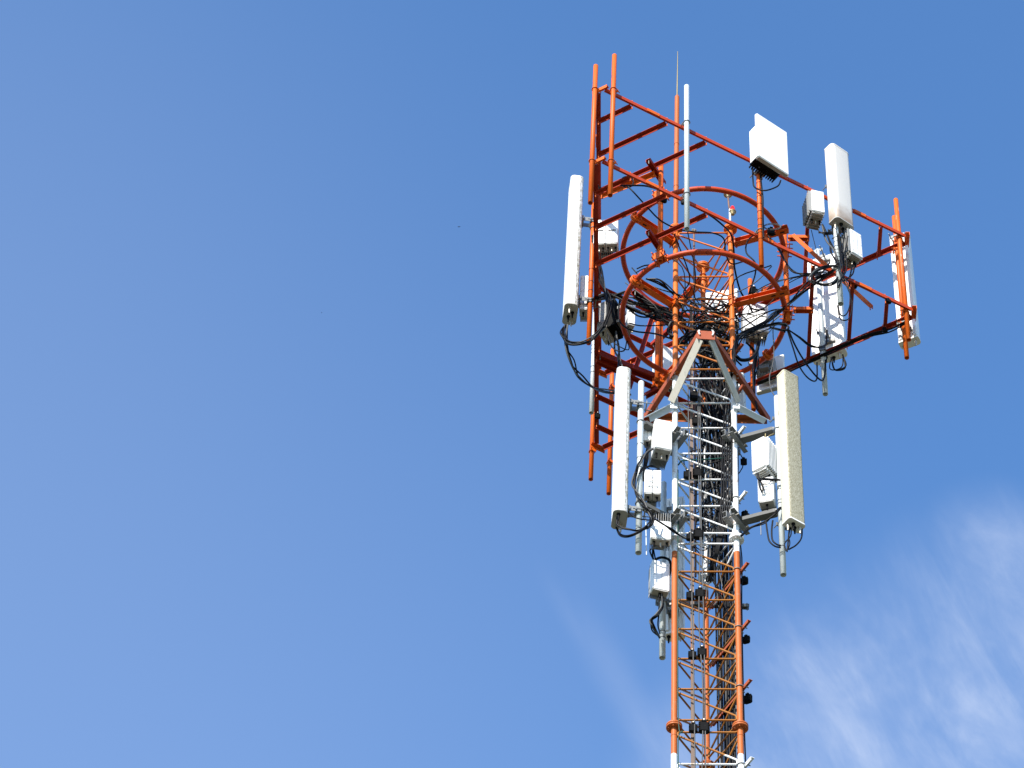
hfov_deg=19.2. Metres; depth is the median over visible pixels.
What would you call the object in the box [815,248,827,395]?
mounting pole
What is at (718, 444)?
cable
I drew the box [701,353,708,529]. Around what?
cable
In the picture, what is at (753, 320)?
cable
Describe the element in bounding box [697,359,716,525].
cable
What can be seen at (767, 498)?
radio unit
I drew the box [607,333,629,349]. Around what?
cable
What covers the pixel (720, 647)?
feeder cable
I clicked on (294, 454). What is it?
sky
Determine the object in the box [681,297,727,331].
cable
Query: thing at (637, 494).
cable
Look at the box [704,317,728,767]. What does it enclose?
feeder cable
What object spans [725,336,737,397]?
cable
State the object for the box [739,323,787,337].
cable
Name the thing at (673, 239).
leg clamp
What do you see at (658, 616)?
cable
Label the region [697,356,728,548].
feeder cable
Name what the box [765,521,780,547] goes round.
cable
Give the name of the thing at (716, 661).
feeder cable
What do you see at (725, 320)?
cable
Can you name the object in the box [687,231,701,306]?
cable
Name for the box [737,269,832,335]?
cable
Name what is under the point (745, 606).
cross bar
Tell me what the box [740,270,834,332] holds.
cable
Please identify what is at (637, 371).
frame support
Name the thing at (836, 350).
cable
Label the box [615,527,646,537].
cable
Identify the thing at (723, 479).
cable
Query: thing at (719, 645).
feeder cable
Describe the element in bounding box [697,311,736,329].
cable
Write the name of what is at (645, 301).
cable
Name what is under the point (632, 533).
cable
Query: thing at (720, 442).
cable
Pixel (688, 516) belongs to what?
cross bar
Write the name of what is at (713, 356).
feeder cable
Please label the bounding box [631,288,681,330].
frame support
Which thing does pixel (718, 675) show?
feeder cable
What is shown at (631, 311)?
cable
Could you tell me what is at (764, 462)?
radio unit
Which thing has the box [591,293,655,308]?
cable
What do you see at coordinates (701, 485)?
cable
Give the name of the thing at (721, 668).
feeder cable
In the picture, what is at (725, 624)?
feeder cable
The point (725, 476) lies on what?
cable
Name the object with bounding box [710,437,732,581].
cable
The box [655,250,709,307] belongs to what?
cable
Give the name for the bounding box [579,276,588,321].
radio unit
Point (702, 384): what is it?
cable
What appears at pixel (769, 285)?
cable
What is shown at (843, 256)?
cable
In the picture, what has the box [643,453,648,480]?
cable
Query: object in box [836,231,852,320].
cable
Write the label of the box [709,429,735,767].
feeder cable
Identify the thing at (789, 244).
pipe clamp
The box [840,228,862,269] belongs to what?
radio unit
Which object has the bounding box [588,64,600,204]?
mounting pole
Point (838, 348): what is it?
cable
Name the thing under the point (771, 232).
cable clamp
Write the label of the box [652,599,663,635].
cable
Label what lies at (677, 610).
cable
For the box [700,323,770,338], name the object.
cable
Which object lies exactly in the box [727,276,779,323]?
cable
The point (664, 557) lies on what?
cable
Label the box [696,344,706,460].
cable
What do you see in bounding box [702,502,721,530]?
cable
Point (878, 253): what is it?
triangular frame
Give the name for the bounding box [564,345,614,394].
cable
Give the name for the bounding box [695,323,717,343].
cable
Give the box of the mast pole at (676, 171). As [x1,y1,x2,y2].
[673,95,678,222]
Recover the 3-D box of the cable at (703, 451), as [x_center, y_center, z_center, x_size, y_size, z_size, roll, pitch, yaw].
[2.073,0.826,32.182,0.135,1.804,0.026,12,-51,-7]
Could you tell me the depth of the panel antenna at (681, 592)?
31.29 m
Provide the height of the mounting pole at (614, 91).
2.729 m
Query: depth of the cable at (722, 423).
32.57 m
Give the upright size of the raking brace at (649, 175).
0.412 m
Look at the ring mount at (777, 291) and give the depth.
33.77 m
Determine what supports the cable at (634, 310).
hanging from the frame support at (643, 294)
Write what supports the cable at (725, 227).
attached to the lattice tower
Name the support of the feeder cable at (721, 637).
attached to the lattice tower
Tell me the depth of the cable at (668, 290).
33.93 m
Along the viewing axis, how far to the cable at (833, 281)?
33.68 m
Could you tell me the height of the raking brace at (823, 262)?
1.456 m
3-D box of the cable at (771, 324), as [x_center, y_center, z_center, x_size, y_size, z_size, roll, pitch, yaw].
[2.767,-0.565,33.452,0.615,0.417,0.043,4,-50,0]
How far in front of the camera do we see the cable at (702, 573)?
30.42 m
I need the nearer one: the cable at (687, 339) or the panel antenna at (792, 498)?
the panel antenna at (792, 498)
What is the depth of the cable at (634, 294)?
34.24 m
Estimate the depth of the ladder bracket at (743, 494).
31.31 m
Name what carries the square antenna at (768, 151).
attached to the mounting pole at (758, 231)
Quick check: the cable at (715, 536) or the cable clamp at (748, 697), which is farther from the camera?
the cable at (715, 536)
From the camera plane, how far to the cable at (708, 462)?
32.11 m
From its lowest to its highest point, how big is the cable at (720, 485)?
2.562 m
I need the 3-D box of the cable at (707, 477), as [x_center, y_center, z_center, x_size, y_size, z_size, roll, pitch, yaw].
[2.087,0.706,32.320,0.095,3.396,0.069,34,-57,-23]
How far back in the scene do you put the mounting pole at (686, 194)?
33.71 m
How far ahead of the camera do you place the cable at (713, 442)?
32.38 m
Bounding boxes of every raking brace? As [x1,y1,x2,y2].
[599,171,656,198]
[630,315,652,388]
[790,234,872,309]
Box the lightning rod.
[676,51,677,94]
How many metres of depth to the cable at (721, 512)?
30.90 m
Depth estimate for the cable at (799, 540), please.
30.46 m
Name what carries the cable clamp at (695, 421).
attached to the lattice tower
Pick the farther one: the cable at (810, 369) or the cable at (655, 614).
the cable at (810, 369)
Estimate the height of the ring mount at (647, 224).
0.136 m
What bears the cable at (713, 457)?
attached to the lattice tower
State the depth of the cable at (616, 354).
34.09 m
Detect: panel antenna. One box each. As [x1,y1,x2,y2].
[562,175,601,326]
[611,367,652,532]
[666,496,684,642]
[706,289,739,330]
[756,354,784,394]
[770,369,804,533]
[807,245,847,366]
[823,143,853,238]
[888,231,920,349]
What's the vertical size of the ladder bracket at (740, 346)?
0.042 m
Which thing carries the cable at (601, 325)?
hanging from the triangular frame at (597, 192)
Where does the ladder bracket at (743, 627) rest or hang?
attached to the lattice tower
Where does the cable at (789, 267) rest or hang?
hanging from the triangular frame at (597, 192)
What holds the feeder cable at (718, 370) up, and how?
attached to the lattice tower
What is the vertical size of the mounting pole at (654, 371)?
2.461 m
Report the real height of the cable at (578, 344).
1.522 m
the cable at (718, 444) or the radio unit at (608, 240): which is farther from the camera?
the radio unit at (608, 240)
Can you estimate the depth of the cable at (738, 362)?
33.18 m
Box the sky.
[0,0,1023,767]
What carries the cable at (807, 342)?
hanging from the ring mount at (777, 291)
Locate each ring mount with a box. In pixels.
[619,249,788,381]
[620,186,788,318]
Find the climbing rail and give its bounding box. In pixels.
[690,302,694,767]
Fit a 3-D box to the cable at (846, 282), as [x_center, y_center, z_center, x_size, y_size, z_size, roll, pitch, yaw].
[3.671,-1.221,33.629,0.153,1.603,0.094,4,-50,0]
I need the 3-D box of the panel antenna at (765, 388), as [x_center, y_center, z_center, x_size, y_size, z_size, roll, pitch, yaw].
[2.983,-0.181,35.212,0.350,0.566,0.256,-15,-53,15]
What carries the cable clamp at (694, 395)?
attached to the lattice tower
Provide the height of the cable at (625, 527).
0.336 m
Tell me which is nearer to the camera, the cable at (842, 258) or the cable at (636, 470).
the cable at (636, 470)
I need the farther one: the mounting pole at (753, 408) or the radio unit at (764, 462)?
the mounting pole at (753, 408)
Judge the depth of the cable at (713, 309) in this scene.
33.86 m
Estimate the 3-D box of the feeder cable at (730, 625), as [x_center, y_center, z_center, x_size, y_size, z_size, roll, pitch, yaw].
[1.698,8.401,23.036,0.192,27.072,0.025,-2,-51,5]
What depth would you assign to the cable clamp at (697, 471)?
31.56 m
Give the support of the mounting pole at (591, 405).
hanging from the triangular frame at (878, 253)
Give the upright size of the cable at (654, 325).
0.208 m
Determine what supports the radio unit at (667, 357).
attached to the mounting pole at (654, 371)
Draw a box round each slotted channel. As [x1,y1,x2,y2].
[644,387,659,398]
[646,158,665,183]
[646,229,664,251]
[651,328,668,346]
[788,235,809,241]
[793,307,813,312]
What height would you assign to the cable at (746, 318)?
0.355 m
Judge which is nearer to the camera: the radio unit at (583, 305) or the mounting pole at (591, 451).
the radio unit at (583, 305)
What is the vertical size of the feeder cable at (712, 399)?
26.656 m
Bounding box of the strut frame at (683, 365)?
[644,330,769,423]
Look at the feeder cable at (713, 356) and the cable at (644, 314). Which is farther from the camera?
the cable at (644, 314)
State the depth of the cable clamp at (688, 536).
30.80 m
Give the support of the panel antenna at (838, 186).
attached to the mounting pole at (839, 293)
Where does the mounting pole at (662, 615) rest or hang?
attached to the lattice tower
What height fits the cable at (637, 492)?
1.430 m
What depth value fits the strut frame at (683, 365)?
32.69 m
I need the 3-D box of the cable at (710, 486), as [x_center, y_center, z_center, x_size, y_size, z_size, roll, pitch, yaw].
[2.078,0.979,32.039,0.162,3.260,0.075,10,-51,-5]
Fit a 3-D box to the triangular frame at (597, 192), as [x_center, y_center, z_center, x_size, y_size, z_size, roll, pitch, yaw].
[2.654,-0.721,34.374,3.839,0.165,4.255,4,-50,0]
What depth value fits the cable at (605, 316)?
33.80 m
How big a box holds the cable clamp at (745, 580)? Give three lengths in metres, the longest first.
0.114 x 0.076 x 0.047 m
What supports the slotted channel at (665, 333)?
attached to the triangular frame at (878, 253)
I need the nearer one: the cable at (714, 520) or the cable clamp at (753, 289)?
the cable at (714, 520)
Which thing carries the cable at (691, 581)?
attached to the cable clamp at (686, 475)
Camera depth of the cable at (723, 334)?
33.49 m
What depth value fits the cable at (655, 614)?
30.24 m
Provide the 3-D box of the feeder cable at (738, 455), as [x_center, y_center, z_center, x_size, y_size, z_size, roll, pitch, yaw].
[1.663,8.434,22.961,0.476,26.912,0.034,-14,-52,14]
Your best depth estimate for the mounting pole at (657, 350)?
34.91 m
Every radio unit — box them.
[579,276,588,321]
[593,220,618,258]
[597,299,625,345]
[625,304,635,335]
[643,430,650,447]
[644,470,660,506]
[648,560,669,601]
[649,419,671,469]
[649,513,670,550]
[652,345,679,391]
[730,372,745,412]
[741,303,768,345]
[751,436,776,482]
[756,356,776,383]
[758,477,776,510]
[802,190,824,230]
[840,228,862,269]
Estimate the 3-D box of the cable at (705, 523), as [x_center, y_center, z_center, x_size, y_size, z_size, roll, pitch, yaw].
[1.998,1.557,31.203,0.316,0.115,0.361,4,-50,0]
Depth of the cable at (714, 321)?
33.73 m
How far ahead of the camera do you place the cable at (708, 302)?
33.97 m
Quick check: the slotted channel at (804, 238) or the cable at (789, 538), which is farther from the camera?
the slotted channel at (804, 238)
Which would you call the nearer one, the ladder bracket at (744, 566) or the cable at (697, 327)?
the ladder bracket at (744, 566)
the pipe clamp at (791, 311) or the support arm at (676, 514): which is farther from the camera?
the pipe clamp at (791, 311)
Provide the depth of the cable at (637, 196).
33.99 m
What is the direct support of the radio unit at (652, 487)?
attached to the support arm at (676, 514)
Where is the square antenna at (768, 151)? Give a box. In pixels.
[749,114,788,182]
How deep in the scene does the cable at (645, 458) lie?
31.58 m
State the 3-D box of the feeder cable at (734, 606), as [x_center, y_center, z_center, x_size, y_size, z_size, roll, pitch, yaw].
[1.707,8.512,22.766,0.244,26.517,0.042,4,-50,0]
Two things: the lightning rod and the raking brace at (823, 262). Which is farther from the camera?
the lightning rod
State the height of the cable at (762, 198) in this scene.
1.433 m
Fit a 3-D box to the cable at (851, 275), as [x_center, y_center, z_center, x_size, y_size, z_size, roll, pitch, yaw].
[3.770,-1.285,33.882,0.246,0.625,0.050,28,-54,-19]
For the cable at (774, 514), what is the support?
attached to the panel antenna at (792, 498)
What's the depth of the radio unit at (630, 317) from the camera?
34.70 m
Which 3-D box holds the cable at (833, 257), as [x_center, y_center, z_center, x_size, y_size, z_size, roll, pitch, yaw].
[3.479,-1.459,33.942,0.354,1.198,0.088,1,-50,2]
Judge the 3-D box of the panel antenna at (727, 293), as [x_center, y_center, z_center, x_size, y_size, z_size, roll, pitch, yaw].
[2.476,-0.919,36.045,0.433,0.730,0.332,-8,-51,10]
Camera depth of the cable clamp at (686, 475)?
31.54 m
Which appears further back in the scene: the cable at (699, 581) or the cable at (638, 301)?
the cable at (638, 301)
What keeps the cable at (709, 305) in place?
attached to the lattice tower
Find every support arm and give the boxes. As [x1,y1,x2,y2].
[642,502,688,532]
[644,421,687,455]
[721,426,774,454]
[722,507,777,534]
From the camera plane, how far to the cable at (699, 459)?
31.83 m
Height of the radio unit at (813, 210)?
0.475 m
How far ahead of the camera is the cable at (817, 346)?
33.81 m
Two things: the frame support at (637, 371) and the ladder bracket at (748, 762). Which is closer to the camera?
the ladder bracket at (748, 762)
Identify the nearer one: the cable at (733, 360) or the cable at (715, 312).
the cable at (733, 360)
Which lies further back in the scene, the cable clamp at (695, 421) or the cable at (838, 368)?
the cable at (838, 368)
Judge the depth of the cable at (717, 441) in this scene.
32.15 m
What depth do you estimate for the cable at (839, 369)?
34.18 m
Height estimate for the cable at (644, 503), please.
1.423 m
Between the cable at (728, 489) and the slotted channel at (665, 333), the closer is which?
the cable at (728, 489)
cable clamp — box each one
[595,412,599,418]
[683,469,691,479]
[686,532,693,541]
[686,590,693,600]
[688,649,696,659]
[689,721,697,733]
[690,390,698,401]
[692,416,699,425]
[692,466,702,478]
[693,527,703,540]
[695,586,704,599]
[697,645,706,657]
[698,718,709,733]
[740,457,746,465]
[741,510,749,516]
[742,575,747,585]
[743,634,749,643]
[744,692,752,704]
[749,285,757,293]
[767,226,774,235]
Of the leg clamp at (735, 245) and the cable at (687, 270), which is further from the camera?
the leg clamp at (735, 245)
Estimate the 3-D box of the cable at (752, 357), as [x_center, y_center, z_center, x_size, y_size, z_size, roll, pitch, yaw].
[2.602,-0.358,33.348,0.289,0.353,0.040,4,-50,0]
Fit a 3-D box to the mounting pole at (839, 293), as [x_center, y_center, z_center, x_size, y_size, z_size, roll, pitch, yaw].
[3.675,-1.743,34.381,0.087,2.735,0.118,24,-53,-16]
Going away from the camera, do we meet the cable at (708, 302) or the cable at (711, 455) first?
the cable at (711, 455)
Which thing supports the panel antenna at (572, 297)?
attached to the mounting pole at (590, 294)
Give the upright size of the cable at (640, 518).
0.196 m
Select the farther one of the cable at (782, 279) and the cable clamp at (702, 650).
the cable at (782, 279)
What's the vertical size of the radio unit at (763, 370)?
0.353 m
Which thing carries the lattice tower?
on the ground
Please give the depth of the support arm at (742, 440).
31.96 m
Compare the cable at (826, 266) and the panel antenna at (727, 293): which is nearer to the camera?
the cable at (826, 266)
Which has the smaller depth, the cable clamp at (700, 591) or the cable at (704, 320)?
the cable clamp at (700, 591)
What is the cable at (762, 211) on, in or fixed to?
attached to the mounting pole at (758, 231)
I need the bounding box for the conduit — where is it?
[693,234,696,577]
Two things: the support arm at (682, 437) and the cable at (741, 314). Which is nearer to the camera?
the support arm at (682, 437)
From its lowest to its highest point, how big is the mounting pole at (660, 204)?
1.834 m
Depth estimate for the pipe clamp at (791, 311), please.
33.87 m
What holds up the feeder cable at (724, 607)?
attached to the lattice tower
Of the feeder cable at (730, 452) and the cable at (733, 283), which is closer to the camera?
the feeder cable at (730, 452)
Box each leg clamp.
[668,294,678,310]
[669,232,678,247]
[697,273,708,285]
[727,232,737,247]
[728,294,739,309]
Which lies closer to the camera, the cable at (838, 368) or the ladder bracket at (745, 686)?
the ladder bracket at (745, 686)
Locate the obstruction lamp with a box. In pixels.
[724,194,735,220]
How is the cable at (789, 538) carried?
attached to the panel antenna at (792, 498)
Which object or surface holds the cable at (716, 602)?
attached to the lattice tower
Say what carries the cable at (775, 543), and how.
hanging from the mounting pole at (782, 552)
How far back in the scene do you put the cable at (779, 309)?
33.77 m
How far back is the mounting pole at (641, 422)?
31.44 m
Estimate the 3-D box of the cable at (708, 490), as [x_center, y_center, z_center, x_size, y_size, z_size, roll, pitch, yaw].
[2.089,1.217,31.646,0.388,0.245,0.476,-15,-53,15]
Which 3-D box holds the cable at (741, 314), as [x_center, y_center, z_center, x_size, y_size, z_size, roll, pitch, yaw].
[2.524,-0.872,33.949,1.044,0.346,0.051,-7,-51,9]
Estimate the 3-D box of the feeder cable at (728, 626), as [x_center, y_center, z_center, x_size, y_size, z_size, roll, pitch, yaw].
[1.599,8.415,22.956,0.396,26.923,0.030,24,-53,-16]
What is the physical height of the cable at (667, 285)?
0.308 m
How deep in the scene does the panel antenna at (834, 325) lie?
35.37 m
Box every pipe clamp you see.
[651,248,668,267]
[652,186,669,203]
[652,372,664,386]
[777,242,792,258]
[779,305,795,320]
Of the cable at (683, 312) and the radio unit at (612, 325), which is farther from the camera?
the radio unit at (612, 325)
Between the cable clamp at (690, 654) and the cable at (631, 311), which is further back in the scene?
the cable at (631, 311)
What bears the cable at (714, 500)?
attached to the lattice tower
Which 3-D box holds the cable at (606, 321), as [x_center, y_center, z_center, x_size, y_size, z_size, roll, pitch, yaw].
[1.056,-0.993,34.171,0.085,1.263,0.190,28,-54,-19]
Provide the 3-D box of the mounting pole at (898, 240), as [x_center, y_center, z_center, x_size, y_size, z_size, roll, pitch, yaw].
[4.475,-1.342,34.810,0.115,2.664,0.079,4,-50,0]
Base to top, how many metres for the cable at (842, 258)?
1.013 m
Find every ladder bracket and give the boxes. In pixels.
[709,562,749,610]
[710,619,750,667]
[710,679,752,727]
[712,343,743,385]
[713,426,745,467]
[724,490,747,516]
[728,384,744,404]
[737,757,753,767]
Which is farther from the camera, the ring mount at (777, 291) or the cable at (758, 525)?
the ring mount at (777, 291)
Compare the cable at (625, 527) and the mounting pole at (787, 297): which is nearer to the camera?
the cable at (625, 527)
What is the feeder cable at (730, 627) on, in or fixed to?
attached to the lattice tower
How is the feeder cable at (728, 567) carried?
attached to the lattice tower
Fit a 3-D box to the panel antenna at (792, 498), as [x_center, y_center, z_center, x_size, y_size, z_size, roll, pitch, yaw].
[2.848,0.770,31.506,0.211,2.457,0.340,28,-54,-19]
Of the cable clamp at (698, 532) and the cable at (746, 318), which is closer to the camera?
the cable clamp at (698, 532)
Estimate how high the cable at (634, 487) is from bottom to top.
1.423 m
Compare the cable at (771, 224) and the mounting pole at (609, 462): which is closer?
the cable at (771, 224)
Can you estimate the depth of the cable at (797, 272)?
33.93 m
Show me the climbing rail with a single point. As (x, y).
(692, 522)
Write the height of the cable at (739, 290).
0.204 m
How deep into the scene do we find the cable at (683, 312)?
33.74 m
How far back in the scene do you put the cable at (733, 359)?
33.01 m
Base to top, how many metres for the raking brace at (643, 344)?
1.451 m
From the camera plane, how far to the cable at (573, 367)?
33.72 m
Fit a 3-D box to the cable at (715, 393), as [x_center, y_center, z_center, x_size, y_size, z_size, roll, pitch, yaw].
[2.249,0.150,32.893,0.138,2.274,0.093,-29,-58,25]
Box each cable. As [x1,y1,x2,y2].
[560,267,606,342]
[561,266,609,345]
[563,266,608,342]
[563,281,606,343]
[564,324,630,395]
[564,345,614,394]
[565,328,614,393]
[566,324,630,393]
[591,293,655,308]
[591,293,683,323]
[592,294,672,313]
[593,296,679,319]
[594,290,686,324]
[599,270,611,325]
[599,278,611,327]
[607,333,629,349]
[610,293,672,312]
[613,296,684,319]
[614,333,619,366]
[615,331,622,366]
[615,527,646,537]
[616,516,649,531]
[616,525,647,536]
[617,517,650,530]
[618,299,671,339]
[620,185,752,311]
[620,301,672,317]
[620,303,668,314]
[625,282,689,324]
[626,304,663,321]
[627,185,742,264]
[628,511,656,520]
[629,309,706,325]
[631,447,653,527]
[632,267,699,300]
[633,452,652,522]
[634,455,654,526]
[634,464,650,528]
[635,449,653,528]
[643,447,648,481]
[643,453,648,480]
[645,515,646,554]
[646,278,683,310]
[648,278,684,310]
[649,279,673,294]
[649,593,662,637]
[650,606,661,637]
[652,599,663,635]
[654,556,671,574]
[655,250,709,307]
[655,518,682,536]
[657,594,660,633]
[674,233,698,307]
[677,470,682,767]
[678,300,713,317]
[678,329,725,366]
[678,457,723,465]
[680,304,739,331]
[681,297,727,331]
[681,324,704,344]
[684,320,727,344]
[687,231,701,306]
[687,313,738,349]
[687,385,695,767]
[689,522,717,550]
[694,302,724,325]
[694,483,722,510]
[695,265,770,311]
[695,306,727,325]
[695,309,775,329]
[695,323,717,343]
[695,362,730,767]
[696,298,774,316]
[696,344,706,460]
[696,372,703,504]
[696,375,741,634]
[696,377,726,767]
[696,389,718,767]
[696,406,703,495]
[696,452,719,603]
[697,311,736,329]
[697,340,714,487]
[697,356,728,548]
[697,358,702,420]
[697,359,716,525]
[697,385,703,767]
[699,349,728,408]
[699,385,705,767]
[699,406,708,525]
[700,321,737,349]
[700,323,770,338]
[700,383,715,581]
[700,400,732,664]
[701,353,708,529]
[701,405,719,495]
[701,411,712,514]
[701,431,720,586]
[702,340,731,767]
[702,376,726,583]
[702,467,745,761]
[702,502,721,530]
[702,514,724,539]
[703,353,741,384]
[703,392,722,767]
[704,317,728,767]
[704,358,721,767]
[704,360,710,542]
[704,380,712,498]
[704,382,719,491]
[704,424,727,767]
[705,319,737,335]
[705,347,733,566]
[705,368,712,531]
[705,380,713,567]
[705,409,717,606]
[705,417,716,576]
[706,359,716,489]
[706,371,719,526]
[707,266,771,296]
[707,380,721,489]
[707,391,725,582]
[708,394,728,581]
[709,300,780,325]
[709,394,730,580]
[709,414,729,615]
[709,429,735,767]
[710,331,729,350]
[710,387,721,745]
[710,389,737,759]
[710,413,730,582]
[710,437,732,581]
[711,327,721,462]
[711,358,732,767]
[711,364,733,767]
[712,310,774,342]
[712,351,728,754]
[712,385,720,519]
[713,333,726,443]
[714,421,723,762]
[716,309,777,332]
[716,390,730,517]
[716,392,725,596]
[716,495,721,762]
[717,397,724,559]
[717,473,740,584]
[718,392,724,496]
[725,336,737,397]
[725,338,735,400]
[726,271,821,316]
[726,336,738,396]
[727,275,808,317]
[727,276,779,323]
[735,271,832,337]
[736,271,830,348]
[736,341,759,361]
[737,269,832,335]
[737,272,825,314]
[738,324,789,341]
[739,269,833,335]
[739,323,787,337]
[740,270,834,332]
[740,507,781,535]
[741,507,779,536]
[745,236,764,310]
[745,322,785,334]
[749,271,833,329]
[752,169,780,190]
[752,358,754,388]
[754,354,757,408]
[754,360,758,409]
[757,321,904,382]
[757,323,904,383]
[757,324,904,384]
[757,472,778,480]
[759,322,904,382]
[760,174,763,228]
[761,178,763,237]
[764,223,780,229]
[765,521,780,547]
[768,236,830,275]
[769,319,774,395]
[771,520,780,545]
[773,240,829,276]
[784,527,791,550]
[786,527,789,551]
[787,330,817,381]
[788,330,825,380]
[788,528,802,549]
[789,329,827,347]
[790,330,827,348]
[807,231,837,284]
[808,224,838,284]
[811,241,838,285]
[812,224,837,285]
[829,357,843,370]
[831,354,845,370]
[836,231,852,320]
[837,233,847,287]
[837,234,844,287]
[838,233,850,316]
[839,236,848,286]
[842,262,854,281]
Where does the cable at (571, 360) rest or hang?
attached to the mounting pole at (590, 294)
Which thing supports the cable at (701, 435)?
attached to the lattice tower
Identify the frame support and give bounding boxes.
[597,352,654,381]
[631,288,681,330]
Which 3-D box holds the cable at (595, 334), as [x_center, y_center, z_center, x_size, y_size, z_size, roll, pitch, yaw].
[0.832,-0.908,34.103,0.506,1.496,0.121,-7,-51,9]
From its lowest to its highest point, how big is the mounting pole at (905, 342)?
2.661 m
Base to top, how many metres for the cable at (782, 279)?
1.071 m
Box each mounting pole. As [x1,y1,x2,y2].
[586,204,596,344]
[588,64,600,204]
[588,374,599,480]
[589,312,594,414]
[606,349,614,494]
[608,53,619,197]
[635,380,645,554]
[653,338,657,423]
[655,321,659,383]
[657,165,663,263]
[658,321,662,388]
[659,481,668,659]
[680,84,690,230]
[748,278,755,411]
[754,173,763,267]
[772,395,785,576]
[778,234,790,324]
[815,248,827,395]
[832,225,843,305]
[890,215,908,359]
[893,198,910,341]
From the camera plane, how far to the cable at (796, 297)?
33.82 m
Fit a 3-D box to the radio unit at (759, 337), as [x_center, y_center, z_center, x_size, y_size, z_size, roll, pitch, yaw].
[2.820,-0.653,35.199,0.279,0.575,0.303,9,-50,-4]
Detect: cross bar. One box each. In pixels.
[655,600,748,609]
[669,514,716,521]
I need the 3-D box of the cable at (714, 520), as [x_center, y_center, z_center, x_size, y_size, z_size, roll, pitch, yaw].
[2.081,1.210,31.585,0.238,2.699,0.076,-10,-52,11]
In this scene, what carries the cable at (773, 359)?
hanging from the cable at (753, 320)
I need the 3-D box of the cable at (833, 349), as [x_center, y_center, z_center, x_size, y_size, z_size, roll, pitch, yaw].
[3.637,-0.377,34.457,1.903,0.016,0.064,-23,-55,20]
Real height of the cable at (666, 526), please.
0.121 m
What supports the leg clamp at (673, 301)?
attached to the lattice tower
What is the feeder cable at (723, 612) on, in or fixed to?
attached to the lattice tower
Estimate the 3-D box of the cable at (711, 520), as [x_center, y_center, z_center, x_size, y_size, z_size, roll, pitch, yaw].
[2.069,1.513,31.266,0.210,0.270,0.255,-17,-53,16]
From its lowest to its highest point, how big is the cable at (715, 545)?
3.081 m
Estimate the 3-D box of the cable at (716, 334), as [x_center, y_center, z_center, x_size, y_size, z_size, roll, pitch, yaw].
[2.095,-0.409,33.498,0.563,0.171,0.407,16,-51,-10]
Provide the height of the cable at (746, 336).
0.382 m
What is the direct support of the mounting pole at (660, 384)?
attached to the ring mount at (647, 224)
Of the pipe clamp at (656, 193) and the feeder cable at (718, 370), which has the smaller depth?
the feeder cable at (718, 370)
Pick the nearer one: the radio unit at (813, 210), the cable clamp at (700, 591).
the cable clamp at (700, 591)
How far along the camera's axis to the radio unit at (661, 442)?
31.71 m
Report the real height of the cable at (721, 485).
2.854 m
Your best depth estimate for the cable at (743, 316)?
34.10 m
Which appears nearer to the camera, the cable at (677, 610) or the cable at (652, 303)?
the cable at (677, 610)
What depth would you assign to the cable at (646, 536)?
30.61 m
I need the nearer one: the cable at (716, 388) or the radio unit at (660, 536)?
the radio unit at (660, 536)
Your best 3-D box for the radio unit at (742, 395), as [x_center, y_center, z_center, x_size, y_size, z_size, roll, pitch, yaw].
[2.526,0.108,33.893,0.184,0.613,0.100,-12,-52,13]
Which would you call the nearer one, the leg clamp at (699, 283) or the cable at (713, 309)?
the cable at (713, 309)
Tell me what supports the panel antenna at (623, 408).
attached to the mounting pole at (641, 422)
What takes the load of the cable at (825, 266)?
attached to the mounting pole at (839, 293)
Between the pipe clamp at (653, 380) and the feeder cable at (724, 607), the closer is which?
the feeder cable at (724, 607)
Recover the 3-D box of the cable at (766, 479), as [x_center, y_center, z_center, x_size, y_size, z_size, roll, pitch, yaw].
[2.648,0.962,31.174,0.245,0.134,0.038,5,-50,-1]
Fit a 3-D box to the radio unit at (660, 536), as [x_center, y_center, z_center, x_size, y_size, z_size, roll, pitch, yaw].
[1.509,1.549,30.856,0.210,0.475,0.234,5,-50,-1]
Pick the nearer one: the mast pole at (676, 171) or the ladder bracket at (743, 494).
the ladder bracket at (743, 494)
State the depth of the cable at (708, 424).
32.60 m
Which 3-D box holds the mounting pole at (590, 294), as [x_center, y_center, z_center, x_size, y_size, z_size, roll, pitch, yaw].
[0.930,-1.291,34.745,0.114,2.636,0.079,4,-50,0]
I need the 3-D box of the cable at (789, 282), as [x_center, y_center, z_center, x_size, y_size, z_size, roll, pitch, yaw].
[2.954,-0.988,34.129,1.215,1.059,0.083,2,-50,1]
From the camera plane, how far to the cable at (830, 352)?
34.44 m
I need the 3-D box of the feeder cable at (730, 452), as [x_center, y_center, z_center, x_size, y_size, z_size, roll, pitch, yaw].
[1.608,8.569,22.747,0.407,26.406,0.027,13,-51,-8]
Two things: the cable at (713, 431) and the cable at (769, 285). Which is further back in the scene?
the cable at (769, 285)
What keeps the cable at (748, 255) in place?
hanging from the ring mount at (647, 224)
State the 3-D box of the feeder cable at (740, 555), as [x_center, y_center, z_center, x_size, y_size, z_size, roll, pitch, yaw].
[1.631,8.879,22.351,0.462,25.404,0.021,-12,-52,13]
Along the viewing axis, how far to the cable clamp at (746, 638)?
29.97 m
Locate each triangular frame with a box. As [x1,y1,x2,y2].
[591,156,916,452]
[596,84,909,378]
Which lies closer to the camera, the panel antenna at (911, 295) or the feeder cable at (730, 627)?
the feeder cable at (730, 627)
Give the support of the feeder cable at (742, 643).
attached to the lattice tower
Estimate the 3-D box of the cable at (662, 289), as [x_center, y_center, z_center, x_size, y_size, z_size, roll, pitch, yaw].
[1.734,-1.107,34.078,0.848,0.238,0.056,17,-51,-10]
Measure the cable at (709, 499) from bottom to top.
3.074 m
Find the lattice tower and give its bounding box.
[666,223,748,767]

